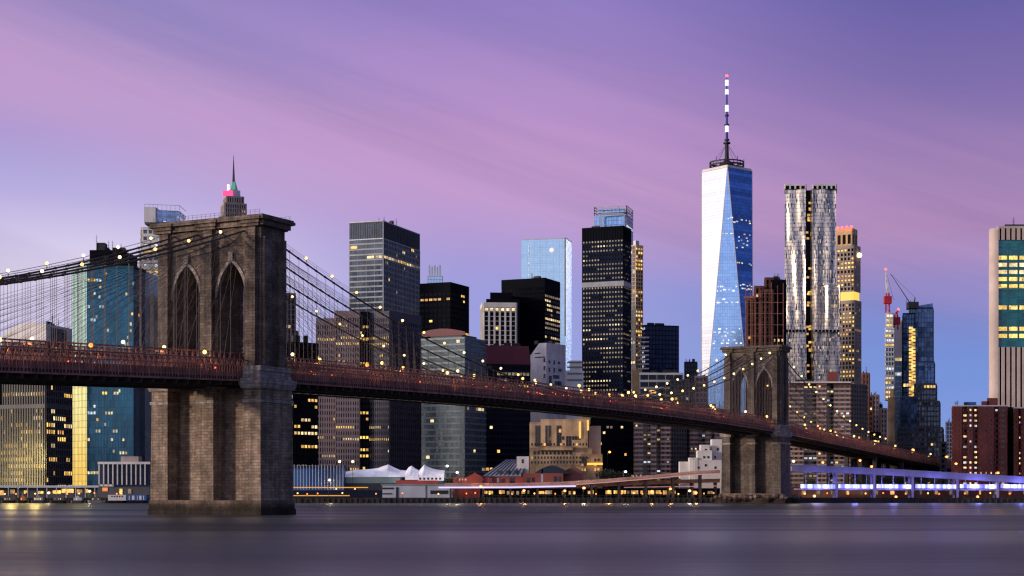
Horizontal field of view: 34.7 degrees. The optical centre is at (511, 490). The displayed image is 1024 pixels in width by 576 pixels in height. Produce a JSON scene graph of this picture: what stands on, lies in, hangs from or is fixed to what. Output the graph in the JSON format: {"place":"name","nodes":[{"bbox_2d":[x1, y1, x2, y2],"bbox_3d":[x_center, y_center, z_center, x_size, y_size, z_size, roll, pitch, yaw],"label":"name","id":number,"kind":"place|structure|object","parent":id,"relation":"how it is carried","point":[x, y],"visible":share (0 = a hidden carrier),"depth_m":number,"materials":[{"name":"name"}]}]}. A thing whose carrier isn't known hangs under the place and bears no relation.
{"place":"outdoors","nodes":[
{"label":"outdoors","id":0,"kind":"place"},
{"bbox_2d":[0,384,1,404],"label":"office block","id":1,"kind":"structure","parent":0,"point":[0,394],"depth_m":1201.72,"materials":[{"name":"black glass"}]},
{"bbox_2d":[0,316,72,484],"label":"office tower","id":2,"kind":"structure","parent":0,"point":[36,434],"depth_m":936.73,"materials":[{"name":"beige glass"}]},
{"bbox_2d":[11,386,71,481],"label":"window","id":3,"kind":"structure","parent":2,"relation":"in","point":[51,386],"depth_m":937.28,"materials":[{"name":"yellow glass"}]},
{"bbox_2d":[71,234,157,484],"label":"glass tower","id":4,"kind":"structure","parent":0,"point":[111,424],"depth_m":1003.30,"materials":[{"name":"glass"}]},
{"bbox_2d":[98,456,150,497],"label":"columned hall","id":5,"kind":"structure","parent":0,"point":[128,475],"depth_m":907.20,"materials":[{"name":"white stone"}]},
{"bbox_2d":[140,204,185,276],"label":"slim tower","id":6,"kind":"structure","parent":0,"point":[152,214],"depth_m":1119.27,"materials":[{"name":"grey concrete"}]},
{"bbox_2d":[219,155,246,365],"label":"spire tower","id":7,"kind":"structure","parent":0,"point":[233,199],"depth_m":1492.30,"materials":[{"name":"grey stone"}]},
{"bbox_2d":[316,311,421,479],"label":"office tower","id":8,"kind":"structure","parent":0,"point":[366,434],"depth_m":1042.97,"materials":[{"name":"grey glass"}]},
{"bbox_2d":[318,324,388,469],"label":"window","id":9,"kind":"structure","parent":8,"relation":"in","point":[341,324],"depth_m":1042.04,"materials":[{"name":"yellow glass"}]},
{"bbox_2d":[349,220,419,315],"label":"office tower","id":10,"kind":"structure","parent":0,"point":[384,265],"depth_m":1268.45,"materials":[{"name":"glass"}]},
{"bbox_2d":[427,265,442,282],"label":"glass tower","id":11,"kind":"structure","parent":0,"point":[435,279],"depth_m":2100.00,"materials":[{"name":"glass"}]},
{"bbox_2d":[421,329,485,496],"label":"office block","id":12,"kind":"structure","parent":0,"point":[453,437],"depth_m":1017.77,"materials":[{"name":"grey glass"}]},
{"bbox_2d":[486,343,530,472],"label":"office block","id":13,"kind":"structure","parent":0,"point":[507,434],"depth_m":1062.84,"materials":[{"name":"black glass"}]},
{"bbox_2d":[0,503,1023,575],"bbox_3d":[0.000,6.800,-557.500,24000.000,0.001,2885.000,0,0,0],"label":"water","id":14,"kind":"structure","parent":0,"point":[567,539],"depth_m":222.60,"materials":[{"name":"grey liquid"}]},
{"bbox_2d":[1,493,15,502],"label":"moored boat","id":15,"kind":"object","parent":14,"relation":"on","point":[8,499],"visible":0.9,"depth_m":866.40,"materials":[{"name":"metal"}]},
{"bbox_2d":[18,496,26,502],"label":"moored boat","id":16,"kind":"object","parent":14,"relation":"on","point":[23,499],"visible":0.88,"depth_m":866.40,"materials":[{"name":"metal"}]},
{"bbox_2d":[30,493,45,502],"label":"moored boat","id":17,"kind":"object","parent":14,"relation":"on","point":[38,499],"visible":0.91,"depth_m":866.40,"materials":[{"name":"grey metal"}]},
{"bbox_2d":[50,494,65,502],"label":"moored boat","id":18,"kind":"object","parent":14,"relation":"on","point":[58,498],"visible":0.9,"depth_m":866.40,"materials":[{"name":"metal"}]},
{"bbox_2d":[70,493,84,502],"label":"moored boat","id":19,"kind":"object","parent":14,"relation":"on","point":[77,499],"visible":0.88,"depth_m":866.40,"materials":[{"name":"metal"}]},
{"bbox_2d":[87,497,104,502],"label":"moored boat","id":20,"kind":"object","parent":14,"relation":"on","point":[96,500],"visible":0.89,"depth_m":866.27,"materials":[{"name":"grey metal"}]},
{"bbox_2d":[108,495,126,502],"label":"work barge","id":21,"kind":"object","parent":14,"relation":"on","point":[117,497],"visible":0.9,"depth_m":865.00,"materials":[{"name":"metal"}]},
{"bbox_2d":[126,495,148,502],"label":"work barge","id":22,"kind":"object","parent":14,"relation":"on","point":[137,497],"visible":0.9,"depth_m":865.00,"materials":[{"name":"metal"}]},
{"bbox_2d":[0,498,1023,502],"bbox_3d":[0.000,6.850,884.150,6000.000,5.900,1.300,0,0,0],"label":"quay wall","id":23,"kind":"structure","parent":0,"point":[646,500],"depth_m":884.00,"materials":[{"name":"black concrete"}]},
{"bbox_2d":[0,0,1023,440],"label":"sky","id":24,"kind":"structure","parent":0,"point":[479,128],"materials":[{"name":"purple"}]},
{"bbox_2d":[486,272,559,354],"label":"office tower","id":25,"kind":"structure","parent":0,"point":[536,299],"depth_m":1425.99,"materials":[{"name":"black glass"}]},
{"bbox_2d":[545,295,559,343],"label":"window","id":26,"kind":"structure","parent":25,"relation":"in","point":[558,339],"depth_m":1433.37,"materials":[{"name":"yellow glass"}]},
{"bbox_2d":[521,237,571,369],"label":"glass tower","id":27,"kind":"structure","parent":0,"point":[550,258],"depth_m":1755.96,"materials":[{"name":"glass"}]},
{"bbox_2d":[523,466,569,487],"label":"market hall","id":28,"kind":"structure","parent":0,"point":[550,474],"depth_m":912.00,"materials":[{"name":"brick"}]},
{"bbox_2d":[530,417,602,487],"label":"hotel building","id":29,"kind":"structure","parent":0,"point":[562,443],"depth_m":954.40,"materials":[{"name":"beige stone"}]},
{"bbox_2d":[582,226,631,395],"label":"office tower","id":30,"kind":"structure","parent":0,"point":[606,308],"depth_m":1296.33,"materials":[{"name":"black glass"}]},
{"bbox_2d":[583,240,621,394],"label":"window","id":31,"kind":"structure","parent":30,"relation":"in","point":[607,240],"depth_m":1294.94,"materials":[{"name":"grey"}]},
{"bbox_2d":[587,394,634,487],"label":"office block","id":32,"kind":"structure","parent":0,"point":[617,439],"depth_m":1151.10,"materials":[{"name":"black glass"}]},
{"bbox_2d":[594,205,632,244],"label":"glass tower","id":33,"kind":"structure","parent":0,"point":[618,216],"depth_m":1645.33,"materials":[{"name":"glass"}]},
{"bbox_2d":[631,241,642,394],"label":"residential tower","id":34,"kind":"structure","parent":0,"point":[637,288],"depth_m":1501.72,"materials":[{"name":"beige stone"}]},
{"bbox_2d":[639,323,678,372],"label":"office tower","id":35,"kind":"structure","parent":0,"point":[659,350],"depth_m":1403.74,"materials":[{"name":"blue glass"}]},
{"bbox_2d":[633,400,686,487],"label":"apartment block","id":36,"kind":"structure","parent":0,"point":[659,449],"depth_m":1050.00,"materials":[{"name":"grey brick"}]},
{"bbox_2d":[639,369,682,401],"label":"block","id":37,"kind":"structure","parent":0,"point":[651,380],"depth_m":1180.00,"materials":[{"name":"grey concrete"}]},
{"bbox_2d":[684,359,697,405],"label":"office block","id":38,"kind":"structure","parent":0,"point":[690,368],"depth_m":1300.00,"materials":[{"name":"black glass"}]},
{"bbox_2d":[679,439,721,492],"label":"stepped building","id":39,"kind":"structure","parent":0,"point":[708,457],"depth_m":928.78,"materials":[{"name":"white concrete"}]},
{"bbox_2d":[689,404,723,457],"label":"apartment block","id":40,"kind":"structure","parent":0,"point":[697,438],"depth_m":1079.65,"materials":[{"name":"brown brick"}]},
{"bbox_2d":[701,74,752,415],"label":"skyscraper","id":41,"kind":"structure","parent":0,"point":[726,231],"depth_m":2081.54,"materials":[{"name":"blue glass"}]},
{"bbox_2d":[744,276,785,418],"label":"office tower","id":42,"kind":"structure","parent":0,"point":[765,314],"depth_m":1231.70,"materials":[{"name":"brown brick"}]},
{"bbox_2d":[784,184,840,380],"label":"rippled tower","id":43,"kind":"structure","parent":0,"point":[813,330],"depth_m":1420.81,"materials":[{"name":"metal"}]},
{"bbox_2d":[836,225,861,383],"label":"residential tower","id":44,"kind":"structure","parent":0,"point":[849,254],"depth_m":1474.45,"materials":[{"name":"beige stone"}]},
{"bbox_2d":[838,257,853,376],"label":"window","id":45,"kind":"structure","parent":44,"relation":"in","point":[852,257],"depth_m":1473.46,"materials":[{"name":"yellow"}]},
{"bbox_2d":[895,320,901,481],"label":"glass tower","id":46,"kind":"structure","parent":0,"point":[898,363],"depth_m":1379.67,"materials":[{"name":"glass"}]},
{"bbox_2d":[951,398,1013,485],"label":"brick apartment block","id":47,"kind":"structure","parent":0,"point":[982,438],"depth_m":929.65,"materials":[{"name":"brick"}]},
{"bbox_2d":[963,409,997,483],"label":"window","id":48,"kind":"structure","parent":47,"relation":"in","point":[974,409],"depth_m":932.94,"materials":[{"name":"yellow glass"}]},
{"bbox_2d":[989,217,1023,406],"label":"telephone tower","id":49,"kind":"structure","parent":0,"point":[1006,314],"depth_m":984.90,"materials":[{"name":"beige concrete"}]},
{"bbox_2d":[999,256,1023,330],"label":"window","id":50,"kind":"structure","parent":49,"relation":"in","point":[1020,257],"depth_m":984.90,"materials":[{"name":"yellow glass"}]},
{"bbox_2d":[1013,407,1023,483],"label":"brick apartment block","id":51,"kind":"structure","parent":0,"point":[1018,441],"depth_m":925.82,"materials":[{"name":"brick"}]},
{"label":"ground","id":52,"kind":"structure","parent":0,"visible":0},
{"bbox_2d":[0,485,99,497],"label":"ferry terminal","id":53,"kind":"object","parent":52,"relation":"on","point":[72,491],"visible":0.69,"depth_m":909.00,"materials":[{"name":"metal"}]},
{"bbox_2d":[62,489,73,492],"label":"lit window","id":54,"kind":"structure","parent":53,"relation":"in","point":[63,490],"depth_m":908.88,"materials":[{"name":"yellow glass"}]},
{"bbox_2d":[286,293,298,341],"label":"slim tower","id":55,"kind":"structure","parent":52,"relation":"on","point":[292,318],"depth_m":1201.60,"materials":[{"name":"grey glass"}]},
{"bbox_2d":[287,335,317,464],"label":"office block","id":56,"kind":"structure","parent":52,"relation":"on","point":[305,426],"depth_m":965.39,"materials":[{"name":"black glass"}]},
{"bbox_2d":[293,464,381,497],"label":"slatted pavilion","id":57,"kind":"structure","parent":52,"relation":"on","point":[312,481],"depth_m":904.50,"materials":[{"name":"blue paint"}]},
{"bbox_2d":[345,464,445,489],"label":"marquee tent","id":58,"kind":"object","parent":52,"relation":"on","point":[373,479],"visible":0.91,"depth_m":914.50,"materials":[{"name":"white fabric"}]},
{"bbox_2d":[381,480,449,497],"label":"quay building","id":59,"kind":"structure","parent":52,"relation":"on","point":[418,488],"depth_m":900.00,"materials":[{"name":"metal"}]},
{"bbox_2d":[420,282,468,338],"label":"office tower","id":60,"kind":"structure","parent":52,"relation":"on","point":[444,305],"depth_m":1186.30,"materials":[{"name":"black glass"}]},
{"bbox_2d":[443,477,452,497],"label":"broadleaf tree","id":61,"kind":"object","parent":52,"relation":"on","point":[450,480],"visible":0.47,"depth_m":949.15,"materials":[{"name":"green plant"}]},
{"bbox_2d":[453,477,489,497],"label":"market hall","id":62,"kind":"structure","parent":52,"relation":"on","point":[461,492],"depth_m":915.00,"materials":[{"name":"red brick"}]},
{"bbox_2d":[466,472,481,497],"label":"red gable","id":63,"kind":"structure","parent":52,"relation":"on","point":[474,477],"depth_m":914.00,"materials":[{"name":"red brick"}]},
{"bbox_2d":[0,209,951,514],"bbox_3d":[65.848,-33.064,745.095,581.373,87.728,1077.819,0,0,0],"label":"suspension bridge","id":64,"kind":"structure","parent":52,"relation":"on","point":[220,379],"depth_m":462.09,"materials":[{"name":"stone"}]},
{"bbox_2d":[480,302,516,345],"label":"office tower","id":65,"kind":"structure","parent":52,"relation":"on","point":[498,322],"depth_m":1381.00,"materials":[{"name":"white concrete"}]},
{"bbox_2d":[482,459,523,482],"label":"market shed","id":66,"kind":"structure","parent":52,"relation":"on","point":[506,471],"depth_m":918.50,"materials":[{"name":"grey metal"}]},
{"bbox_2d":[517,456,528,475],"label":"white hut","id":67,"kind":"object","parent":52,"relation":"on","point":[522,462],"visible":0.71,"depth_m":925.00,"materials":[{"name":"stone"}]},
{"bbox_2d":[530,341,565,421],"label":"concrete block","id":68,"kind":"structure","parent":52,"relation":"on","point":[548,362],"depth_m":1125.75,"materials":[{"name":"concrete"}]},
{"bbox_2d":[563,467,583,487],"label":"barrel shed","id":69,"kind":"structure","parent":52,"relation":"on","point":[576,474],"depth_m":916.00,"materials":[{"name":"metal"}]},
{"bbox_2d":[566,360,582,418],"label":"concrete block","id":70,"kind":"structure","parent":52,"relation":"on","point":[574,375],"depth_m":1160.00,"materials":[{"name":"concrete"}]},
{"bbox_2d":[567,362,581,380],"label":"ribbon window","id":71,"kind":"structure","parent":70,"relation":"in","point":[567,362],"depth_m":1159.36,"materials":[{"name":"grey glass"}]},
{"bbox_2d":[438,470,719,497],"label":"elevated highway","id":72,"kind":"structure","parent":52,"relation":"on","point":[538,485],"depth_m":891.85,"materials":[{"name":"concrete"}]},
{"bbox_2d":[480,488,719,497],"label":"quayside arcade","id":73,"kind":"object","parent":52,"relation":"on","point":[551,492],"visible":0.91,"depth_m":904.00,"materials":[{"name":"black metal"}]},
{"bbox_2d":[594,468,617,487],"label":"broadleaf tree","id":74,"kind":"object","parent":52,"relation":"on","point":[609,474],"visible":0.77,"depth_m":926.23,"materials":[{"name":"green plant"}]},
{"bbox_2d":[606,470,621,487],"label":"broadleaf tree","id":75,"kind":"object","parent":52,"relation":"on","point":[614,477],"visible":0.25,"depth_m":933.97,"materials":[{"name":"green plant"}]},
{"bbox_2d":[616,471,633,486],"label":"broadleaf tree","id":76,"kind":"object","parent":52,"relation":"on","point":[621,475],"visible":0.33,"depth_m":928.59,"materials":[{"name":"green plant"}]},
{"bbox_2d":[560,479,719,497],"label":"elevated highway","id":77,"kind":"structure","parent":52,"relation":"on","point":[689,481],"depth_m":899.00,"materials":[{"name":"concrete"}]},
{"bbox_2d":[647,479,658,487],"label":"broadleaf tree","id":78,"kind":"object","parent":52,"relation":"on","point":[652,485],"visible":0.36,"depth_m":925.00,"materials":[{"name":"green plant"}]},
{"bbox_2d":[670,376,689,399],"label":"apartment block","id":79,"kind":"structure","parent":52,"relation":"on","point":[673,380],"depth_m":1149.70,"materials":[{"name":"grey concrete"}]},
{"bbox_2d":[671,396,690,461],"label":"office block","id":80,"kind":"structure","parent":52,"relation":"on","point":[684,401],"depth_m":1141.34,"materials":[{"name":"black concrete"}]},
{"bbox_2d":[694,373,707,407],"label":"office block","id":81,"kind":"structure","parent":52,"relation":"on","point":[702,392],"depth_m":1199.97,"materials":[{"name":"grey concrete"}]},
{"bbox_2d":[791,460,794,492],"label":"street lamp","id":82,"kind":"object","parent":52,"relation":"on","point":[791,475],"visible":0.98,"depth_m":896.90,"materials":[{"name":"metal"}]},
{"bbox_2d":[803,478,815,483],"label":"broadleaf tree","id":83,"kind":"object","parent":52,"relation":"on","point":[808,481],"visible":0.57,"depth_m":918.60,"materials":[{"name":"green plant"}]},
{"bbox_2d":[788,372,867,485],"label":"apartment block","id":84,"kind":"structure","parent":52,"relation":"on","point":[848,400],"depth_m":1060.00,"materials":[{"name":"brown brick"}]},
{"bbox_2d":[790,386,852,484],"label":"window","id":85,"kind":"structure","parent":84,"relation":"in","point":[804,386],"depth_m":1064.93,"materials":[{"name":"grey"}]},
{"bbox_2d":[850,478,863,483],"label":"broadleaf tree","id":86,"kind":"object","parent":52,"relation":"on","point":[856,481],"visible":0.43,"depth_m":923.37,"materials":[{"name":"green plant"}]},
{"bbox_2d":[861,371,869,481],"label":"apartment block","id":87,"kind":"structure","parent":52,"relation":"on","point":[865,378],"depth_m":1109.70,"materials":[{"name":"brown concrete"}]},
{"bbox_2d":[870,392,873,431],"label":"apartment block","id":88,"kind":"structure","parent":52,"relation":"on","point":[871,411],"depth_m":1199.89,"materials":[{"name":"brown concrete"}]},
{"bbox_2d":[870,426,880,483],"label":"office block","id":89,"kind":"structure","parent":52,"relation":"on","point":[877,434],"depth_m":1121.69,"materials":[{"name":"black glass"}]},
{"bbox_2d":[867,475,883,484],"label":"broadleaf tree","id":90,"kind":"object","parent":52,"relation":"on","point":[878,478],"visible":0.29,"depth_m":929.82,"materials":[{"name":"green plant"}]},
{"bbox_2d":[872,392,879,431],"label":"apartment block","id":91,"kind":"structure","parent":52,"relation":"on","point":[876,412],"depth_m":1239.70,"materials":[{"name":"grey concrete"}]},
{"bbox_2d":[880,406,887,480],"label":"apartment block","id":92,"kind":"structure","parent":52,"relation":"on","point":[884,422],"depth_m":1209.70,"materials":[{"name":"brown brick"}]},
{"bbox_2d":[882,476,895,483],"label":"broadleaf tree","id":93,"kind":"object","parent":52,"relation":"on","point":[888,479],"visible":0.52,"depth_m":934.24,"materials":[{"name":"green plant"}]},
{"bbox_2d":[885,313,894,483],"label":"needle tower","id":94,"kind":"structure","parent":52,"relation":"on","point":[890,363],"depth_m":1349.60,"materials":[{"name":"grey glass"}]},
{"bbox_2d":[883,268,893,312],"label":"tower crane","id":95,"kind":"object","parent":94,"relation":"on","point":[887,299],"visible":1,"depth_m":1348.70,"materials":[{"name":"red paint"}]},
{"bbox_2d":[886,315,893,397],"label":"window","id":96,"kind":"structure","parent":94,"relation":"in","point":[890,315],"depth_m":1349.82,"materials":[{"name":"yellow glass"}]},
{"bbox_2d":[893,308,899,329],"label":"tower crane","id":97,"kind":"object","parent":94,"relation":"on","point":[896,320],"visible":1,"depth_m":1357.84,"materials":[{"name":"red paint"}]},
{"bbox_2d":[894,476,907,484],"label":"broadleaf tree","id":98,"kind":"object","parent":52,"relation":"on","point":[899,479],"visible":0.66,"depth_m":935.35,"materials":[{"name":"green plant"}]},
{"bbox_2d":[791,465,1023,497],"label":"elevated highway","id":99,"kind":"structure","parent":52,"relation":"on","point":[910,475],"depth_m":893.60,"materials":[{"name":"grey paint"}]},
{"bbox_2d":[792,486,1023,497],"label":"riverside wall","id":100,"kind":"structure","parent":52,"relation":"on","point":[917,494],"depth_m":912.00,"materials":[{"name":"brown brick"}]},
{"bbox_2d":[896,299,943,483],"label":"office tower","id":101,"kind":"structure","parent":52,"relation":"on","point":[921,428],"depth_m":1295.64,"materials":[{"name":"blue glass"}]},
{"bbox_2d":[891,275,918,308],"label":"derrick crane","id":102,"kind":"object","parent":101,"relation":"on","point":[913,305],"visible":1,"depth_m":1295.27,"materials":[{"name":"metal"}]},
{"bbox_2d":[914,477,927,484],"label":"broadleaf tree","id":103,"kind":"object","parent":52,"relation":"on","point":[919,480],"visible":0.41,"depth_m":937.88,"materials":[{"name":"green plant"}]},
{"bbox_2d":[927,478,942,483],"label":"broadleaf tree","id":104,"kind":"object","parent":52,"relation":"on","point":[937,480],"visible":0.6,"depth_m":937.73,"materials":[{"name":"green plant"}]},
{"bbox_2d":[939,438,946,483],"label":"apartment block","id":105,"kind":"structure","parent":52,"relation":"on","point":[943,448],"depth_m":1150.00,"materials":[{"name":"grey glass"}]},
{"bbox_2d":[945,420,951,484],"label":"office block","id":106,"kind":"structure","parent":52,"relation":"on","point":[948,432],"depth_m":1499.70,"materials":[{"name":"grey concrete"}]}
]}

